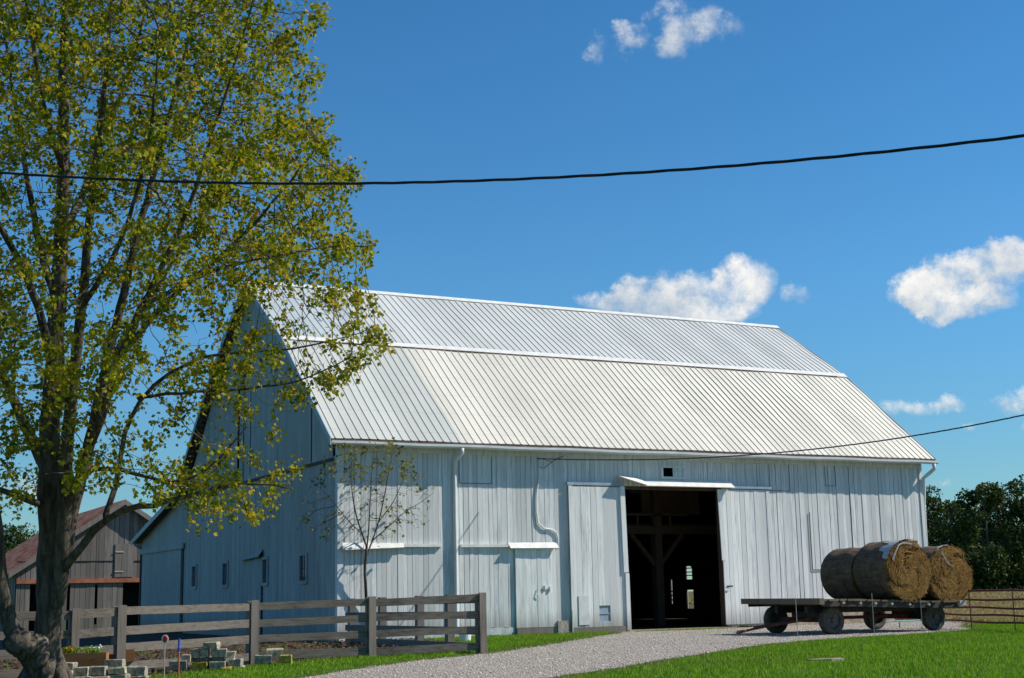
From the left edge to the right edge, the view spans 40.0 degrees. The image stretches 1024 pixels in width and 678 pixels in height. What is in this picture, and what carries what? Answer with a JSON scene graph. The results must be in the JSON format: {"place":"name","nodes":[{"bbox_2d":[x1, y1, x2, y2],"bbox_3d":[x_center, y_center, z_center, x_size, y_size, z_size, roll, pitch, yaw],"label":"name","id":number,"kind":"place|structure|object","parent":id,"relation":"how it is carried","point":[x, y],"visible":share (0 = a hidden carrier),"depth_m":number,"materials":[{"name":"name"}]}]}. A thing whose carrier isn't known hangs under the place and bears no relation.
{"place":"outdoors","nodes":[
{"label":"outdoors","id":0,"kind":"place"},
{"bbox_2d":[0,499,151,630],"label":"old shed barn","id":1,"kind":"structure","parent":0,"point":[104,571],"depth_m":58.02,"materials":[{"name":"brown wood"}]},
{"bbox_2d":[114,544,133,576],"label":"loft door","id":2,"kind":"structure","parent":1,"relation":"in","point":[123,558],"depth_m":58.37,"materials":[{"name":"grey wood"}]},
{"bbox_2d":[62,644,108,666],"bbox_3d":[-6.742,4.971,22.098,0.747,0.347,0.339,0,-10,-9],"label":"flower planter","id":3,"kind":"object","parent":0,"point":[93,657],"visible":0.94,"depth_m":21.96,"materials":[{"name":"brown wood"}]},
{"bbox_2d":[109,649,134,660],"bbox_3d":[-6.380,5.159,22.942,0.421,0.186,0.330,1,-11,-14],"label":"flower planter","id":4,"kind":"object","parent":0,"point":[130,653],"visible":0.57,"depth_m":22.82,"materials":[{"name":"brown wood"}]},
{"bbox_2d":[0,134,1023,184],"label":"power cable","id":5,"kind":"object","parent":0,"point":[586,175],"visible":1,"depth_m":13.14,"materials":[{"name":"black rubber"}]},
{"bbox_2d":[0,591,1023,677],"bbox_3d":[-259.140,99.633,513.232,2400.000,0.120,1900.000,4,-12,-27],"label":"ground","id":6,"kind":"structure","parent":0,"point":[643,663],"depth_m":21.42,"materials":[{"name":"green plant"}]},
{"bbox_2d":[3,522,20,552],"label":"woodland tree","id":7,"kind":"object","parent":6,"relation":"on","point":[7,535],"visible":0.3,"depth_m":151.34,"materials":[{"name":"green plant"}]},
{"bbox_2d":[5,522,38,598],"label":"woodland tree","id":8,"kind":"object","parent":6,"relation":"on","point":[21,530],"visible":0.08,"depth_m":151.23,"materials":[{"name":"green plant"}]},
{"bbox_2d":[21,532,37,542],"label":"woodland tree","id":9,"kind":"object","parent":6,"relation":"on","point":[27,537],"visible":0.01,"depth_m":159.43,"materials":[{"name":"green plant"}]},
{"bbox_2d":[130,675,148,677],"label":"wall block","id":10,"kind":"structure","parent":6,"relation":"on","point":[146,676],"depth_m":21.56,"materials":[{"name":"stone"}]},
{"bbox_2d":[125,666,147,675],"bbox_3d":[-5.794,5.120,21.699,0.305,0.146,0.212,-1,-10,-1],"label":"wall block","id":11,"kind":"object","parent":10,"relation":"on","point":[137,670],"depth_m":21.60,"materials":[{"name":"concrete"}]},
{"bbox_2d":[162,635,167,677],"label":"driveway reflector","id":12,"kind":"object","parent":6,"relation":"on","point":[164,639],"visible":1,"depth_m":20.58,"materials":[{"name":"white plastic"}]},
{"bbox_2d":[177,638,180,677],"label":"survey stake","id":13,"kind":"object","parent":6,"relation":"on","point":[178,647],"visible":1,"depth_m":20.75,"materials":[{"name":"orange paint"}]},
{"bbox_2d":[0,0,395,677],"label":"maple tree","id":14,"kind":"object","parent":6,"relation":"on","point":[60,490],"visible":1,"depth_m":19.38,"materials":[{"name":"green plant"}]},
{"bbox_2d":[0,632,432,676],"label":"dirt bed","id":15,"kind":"object","parent":6,"relation":"on","point":[106,640],"visible":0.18,"depth_m":38.06,"materials":[{"name":"brown soil"}]},
{"bbox_2d":[75,676,92,677],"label":"wall block","id":16,"kind":"structure","parent":15,"relation":"on","point":[83,676],"depth_m":21.26,"materials":[{"name":"stone"}]},
{"bbox_2d":[73,666,89,676],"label":"wall block","id":17,"kind":"structure","parent":16,"relation":"on","point":[81,671],"depth_m":21.30,"materials":[{"name":"grey concrete"}]},
{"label":"wall block","id":18,"kind":"object","parent":16,"relation":"on","visible":0},
{"bbox_2d":[66,662,77,669],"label":"wall block","id":19,"kind":"object","parent":18,"relation":"on","point":[72,665],"depth_m":21.37,"materials":[{"name":"concrete"}]},
{"bbox_2d":[91,676,109,677],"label":"wall block","id":20,"kind":"structure","parent":15,"relation":"on","point":[101,677],"depth_m":21.27,"materials":[{"name":"grey concrete"}]},
{"bbox_2d":[89,666,107,675],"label":"wall block","id":21,"kind":"structure","parent":20,"relation":"on","point":[97,670],"depth_m":21.36,"materials":[{"name":"concrete"}]},
{"bbox_2d":[109,673,130,677],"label":"wall block","id":22,"kind":"structure","parent":15,"relation":"on","point":[127,675],"depth_m":21.41,"materials":[{"name":"stone"}]},
{"bbox_2d":[108,666,126,673],"bbox_3d":[-6.039,5.076,21.547,0.257,0.114,0.226,-1,-10,1],"label":"wall block","id":23,"kind":"object","parent":22,"relation":"on","point":[118,670],"depth_m":21.45,"materials":[{"name":"grey concrete"}]},
{"bbox_2d":[104,659,125,666],"bbox_3d":[-6.127,5.000,21.698,0.278,0.114,0.210,-1,-10,0],"label":"wall block","id":24,"kind":"object","parent":23,"relation":"on","point":[114,662],"depth_m":21.60,"materials":[{"name":"concrete"}]},
{"bbox_2d":[0,639,443,677],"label":"weeds","id":25,"kind":"object","parent":15,"relation":"on","point":[211,652],"visible":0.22,"depth_m":29.65,"materials":[{"name":"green plant"}]},
{"bbox_2d":[0,638,444,675],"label":"fallen leaves","id":26,"kind":"object","parent":15,"relation":"on","point":[157,656],"visible":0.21,"depth_m":30.15,"materials":[{"name":"brown plant"}]},
{"bbox_2d":[297,436,433,597],"bbox_3d":[-3.628,4.902,34.786,3.560,5.032,2.192,-2,-10,2],"label":"young tree","id":27,"kind":"object","parent":15,"relation":"on","point":[390,468],"visible":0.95,"depth_m":34.96,"materials":[{"name":"brown plant"}]},
{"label":"wall block","id":28,"kind":"object","parent":15,"relation":"on","visible":0},
{"bbox_2d":[169,660,187,669],"bbox_3d":[-5.482,5.356,23.096,0.288,0.153,0.204,0,-10,-5],"label":"wall block","id":29,"kind":"object","parent":28,"relation":"on","point":[173,665],"depth_m":23.00,"materials":[{"name":"concrete"}]},
{"bbox_2d":[181,654,193,661],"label":"wall block","id":30,"kind":"object","parent":29,"relation":"on","point":[188,657],"depth_m":23.11,"materials":[{"name":"grey concrete"}]},
{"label":"wall block","id":31,"kind":"object","parent":15,"relation":"on","visible":0},
{"bbox_2d":[192,661,209,669],"bbox_3d":[-5.138,5.393,23.199,0.248,0.133,0.213,-1,-10,0],"label":"wall block","id":32,"kind":"object","parent":31,"relation":"on","point":[199,665],"depth_m":23.10,"materials":[{"name":"concrete"}]},
{"bbox_2d":[193,657,226,661],"bbox_3d":[-5.031,5.330,23.399,0.529,0.073,0.208,-1,-10,0],"label":"wall block","id":33,"kind":"object","parent":32,"relation":"on","point":[199,659],"depth_m":23.30,"materials":[{"name":"concrete"}]},
{"bbox_2d":[191,648,209,656],"bbox_3d":[-5.159,5.199,23.298,0.281,0.143,0.207,-1,-10,-2],"label":"wall block","id":34,"kind":"object","parent":33,"relation":"on","point":[200,652],"depth_m":23.20,"materials":[{"name":"concrete"}]},
{"bbox_2d":[212,648,226,656],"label":"wall block","id":35,"kind":"object","parent":33,"relation":"on","point":[219,652],"depth_m":23.20,"materials":[{"name":"concrete"}]},
{"bbox_2d":[203,641,220,648],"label":"wall block","id":36,"kind":"object","parent":35,"relation":"on","point":[213,645],"depth_m":23.20,"materials":[{"name":"white concrete"}]},
{"bbox_2d":[0,592,486,677],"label":"board fence","id":37,"kind":"object","parent":6,"relation":"on","point":[119,630],"visible":0.78,"depth_m":24.85,"materials":[{"name":"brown wood"}]},
{"bbox_2d":[345,594,475,650],"bbox_3d":[-2.273,6.108,30.158,0.204,1.190,8.368,3,-11,-23],"label":"board fence","id":38,"kind":"object","parent":6,"relation":"on","point":[419,640],"visible":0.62,"depth_m":29.79,"materials":[{"name":"brown wood"}]},
{"bbox_2d":[459,634,470,640],"bbox_3d":[-1.099,6.954,33.019,0.316,0.300,0.316,4,-12,-27],"label":"bucket","id":39,"kind":"object","parent":6,"relation":"on","point":[463,637],"visible":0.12,"depth_m":32.89,"materials":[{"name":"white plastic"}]},
{"bbox_2d":[131,279,938,641],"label":"barn","id":40,"kind":"structure","parent":6,"relation":"on","point":[481,411],"depth_m":40.88,"materials":[{"name":"white painted wood"},{"name":"painted steel"},{"name":"dark wood"}]},
{"bbox_2d":[191,564,196,589],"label":"window","id":41,"kind":"structure","parent":40,"relation":"in","point":[194,566],"depth_m":46.61,"materials":[{"name":"paint"}]},
{"bbox_2d":[221,560,228,587],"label":"window","id":42,"kind":"structure","parent":40,"relation":"in","point":[224,584],"depth_m":43.47,"materials":[{"name":"paint"}]},
{"bbox_2d":[238,549,262,634],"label":"side door","id":43,"kind":"structure","parent":40,"relation":"in","point":[253,562],"depth_m":40.83,"materials":[{"name":"paint"}]},
{"bbox_2d":[261,556,268,585],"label":"window","id":44,"kind":"structure","parent":40,"relation":"in","point":[266,559],"depth_m":40.02,"materials":[{"name":"paint"}]},
{"bbox_2d":[298,552,307,583],"bbox_3d":[-5.510,6.061,37.150,0.070,0.830,0.660,4,-12,-27],"label":"window","id":45,"kind":"structure","parent":40,"relation":"in","point":[303,579],"depth_m":37.19,"materials":[{"name":"paint"}]},
{"bbox_2d":[515,549,553,634],"bbox_3d":[0.591,6.671,37.282,1.090,2.250,0.080,4,-12,-27],"label":"side door","id":46,"kind":"structure","parent":40,"relation":"in","point":[533,570],"depth_m":37.28,"materials":[{"name":"paint"}]},
{"bbox_2d":[568,486,631,632],"bbox_3d":[2.386,5.992,38.335,1.850,3.950,0.100,4,-12,-27],"label":"sliding door","id":47,"kind":"structure","parent":40,"relation":"in","point":[600,579],"depth_m":38.33,"materials":[{"name":"paint"}]},
{"bbox_2d":[717,489,774,624],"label":"sliding door","id":48,"kind":"structure","parent":40,"relation":"in","point":[744,515],"depth_m":40.67,"materials":[{"name":"paint"}]},
{"bbox_2d":[537,414,1023,459],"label":"service cable","id":49,"kind":"object","parent":40,"relation":"attached to","point":[795,450],"visible":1,"depth_m":32.19,"materials":[{"name":"black rubber"}]},
{"bbox_2d":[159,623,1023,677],"bbox_3d":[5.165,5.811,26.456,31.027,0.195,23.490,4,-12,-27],"label":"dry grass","id":50,"kind":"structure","parent":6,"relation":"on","point":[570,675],"depth_m":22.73,"materials":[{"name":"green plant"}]},
{"bbox_2d":[306,621,967,677],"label":"gravel drive","id":51,"kind":"structure","parent":6,"relation":"on","point":[409,671],"depth_m":24.31,"materials":[{"name":"grey gravel"}]},
{"bbox_2d":[304,621,972,677],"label":"gravel stones","id":52,"kind":"object","parent":51,"relation":"on","point":[703,637],"visible":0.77,"depth_m":27.40,"materials":[{"name":"grey gravel"}]},
{"bbox_2d":[634,626,750,631],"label":"weeds","id":53,"kind":"object","parent":51,"relation":"on","point":[684,629],"visible":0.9,"depth_m":38.66,"materials":[{"name":"green plant"}]},
{"bbox_2d":[736,598,965,634],"bbox_3d":[7.835,6.655,33.909,5.514,0.855,2.970,4,-12,-27],"label":"hay wagon","id":54,"kind":"object","parent":51,"relation":"on","point":[827,615],"visible":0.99,"depth_m":33.49,"materials":[{"name":"brown wood"}]},
{"bbox_2d":[820,547,869,598],"bbox_3d":[8.515,5.854,34.826,1.327,1.425,1.359,4,-12,-27],"label":"hay bale","id":55,"kind":"object","parent":54,"relation":"on","point":[837,576],"visible":0.48,"depth_m":34.53,"materials":[{"name":"plant"}]},
{"bbox_2d":[853,539,932,601],"bbox_3d":[9.134,5.568,33.782,1.498,1.531,1.388,4,-12,-27],"label":"hay bale","id":56,"kind":"object","parent":54,"relation":"on","point":[899,569],"visible":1,"depth_m":33.32,"materials":[{"name":"plant"}]},
{"bbox_2d":[913,545,973,602],"bbox_3d":[10.378,5.831,34.572,1.499,1.536,1.377,4,-12,-27],"label":"hay bale","id":57,"kind":"object","parent":54,"relation":"on","point":[952,577],"visible":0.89,"depth_m":34.02,"materials":[{"name":"plant"}]},
{"bbox_2d":[886,620,920,627],"bbox_3d":[10.061,7.417,36.491,1.705,0.219,0.040,6,-13,-36],"label":"pipe rail","id":58,"kind":"object","parent":51,"relation":"on","point":[899,621],"visible":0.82,"depth_m":36.55,"materials":[{"name":"grey metal"}]},
{"bbox_2d":[806,657,844,662],"bbox_3d":[4.638,4.747,20.754,0.575,0.069,0.501,-1,-10,-3],"label":"stepping stone","id":59,"kind":"object","parent":6,"relation":"on","point":[819,659],"visible":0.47,"depth_m":20.64,"materials":[{"name":"grey stone"}]},
{"bbox_2d":[688,588,1023,621],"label":"field clods","id":60,"kind":"object","parent":6,"relation":"on","point":[998,595],"visible":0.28,"depth_m":61.10,"materials":[{"name":"brown soil"}]},
{"bbox_2d":[943,589,1023,630],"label":"field gate","id":61,"kind":"structure","parent":6,"relation":"on","point":[1012,599],"depth_m":33.09,"materials":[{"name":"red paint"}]},
{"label":"wall block","id":62,"kind":"object","parent":6,"relation":"on","visible":0},
{"bbox_2d":[228,658,243,665],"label":"wall block","id":63,"kind":"object","parent":62,"relation":"on","point":[236,662],"depth_m":23.21,"materials":[{"name":"concrete"}]},
{"bbox_2d":[224,651,236,658],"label":"wall block","id":64,"kind":"object","parent":63,"relation":"on","point":[230,654],"depth_m":23.26,"materials":[{"name":"grey concrete"}]},
{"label":"wall block","id":65,"kind":"object","parent":6,"relation":"on","visible":0},
{"bbox_2d":[210,661,226,669],"bbox_3d":[-4.841,5.381,23.198,0.240,0.135,0.209,-1,-10,-1],"label":"wall block","id":66,"kind":"object","parent":65,"relation":"on","point":[216,664],"depth_m":23.10,"materials":[{"name":"concrete"}]},
{"bbox_2d":[0,0,1023,590],"label":"sky","id":67,"kind":"structure","parent":0,"point":[903,272],"materials":[{"name":"blue"}]},
{"bbox_2d":[688,592,970,623],"bbox_3d":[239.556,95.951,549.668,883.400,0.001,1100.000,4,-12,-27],"label":"field","id":68,"kind":"structure","parent":0,"point":[690,594],"depth_m":101.62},
{"bbox_2d":[925,484,963,546],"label":"woodland tree","id":69,"kind":"object","parent":68,"relation":"on","point":[934,527],"visible":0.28,"depth_m":200.74,"materials":[{"name":"green plant"}]},
{"bbox_2d":[926,507,973,563],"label":"woodland tree","id":70,"kind":"object","parent":68,"relation":"on","point":[941,514],"visible":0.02,"depth_m":226.25,"materials":[{"name":"green plant"}]},
{"bbox_2d":[927,500,985,564],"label":"woodland tree","id":71,"kind":"object","parent":68,"relation":"on","point":[974,511],"visible":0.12,"depth_m":215.95,"materials":[{"name":"green plant"}]},
{"bbox_2d":[929,522,1023,589],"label":"undergrowth","id":72,"kind":"object","parent":68,"relation":"on","point":[1008,582],"visible":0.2,"depth_m":197.18,"materials":[{"name":"green plant"}]},
{"bbox_2d":[945,481,1023,589],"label":"woodland tree","id":73,"kind":"object","parent":68,"relation":"on","point":[991,495],"visible":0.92,"depth_m":198.23,"materials":[{"name":"green plant"}]},
{"bbox_2d":[972,502,1012,556],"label":"woodland tree","id":74,"kind":"object","parent":68,"relation":"on","point":[992,515],"visible":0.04,"depth_m":228.43,"materials":[{"name":"green plant"}]},
{"bbox_2d":[975,474,1023,582],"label":"woodland tree","id":75,"kind":"object","parent":68,"relation":"on","point":[1012,515],"visible":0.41,"depth_m":205.25,"materials":[{"name":"green plant"}]},
{"bbox_2d":[1002,493,1023,582],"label":"woodland tree","id":76,"kind":"object","parent":68,"relation":"on","point":[1016,497],"visible":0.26,"depth_m":202.39,"materials":[{"name":"green plant"}]},
{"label":"wall block","id":77,"kind":"object","parent":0,"visible":0},
{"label":"wall block","id":78,"kind":"object","parent":77,"relation":"on","visible":0},
{"bbox_2d":[254,655,272,662],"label":"wall block","id":79,"kind":"object","parent":78,"relation":"on","point":[263,658],"depth_m":23.90,"materials":[{"name":"concrete"}]},
{"bbox_2d":[266,648,282,655],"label":"wall block","id":80,"kind":"object","parent":79,"relation":"on","point":[274,651],"depth_m":24.00,"materials":[{"name":"white concrete"}]},
{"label":"wall block","id":81,"kind":"object","parent":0,"visible":0},
{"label":"wall block","id":82,"kind":"object","parent":81,"relation":"on","visible":0},
{"bbox_2d":[279,654,291,661],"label":"wall block","id":83,"kind":"object","parent":82,"relation":"on","point":[286,658],"depth_m":23.90,"materials":[{"name":"yellow concrete"}]}
]}

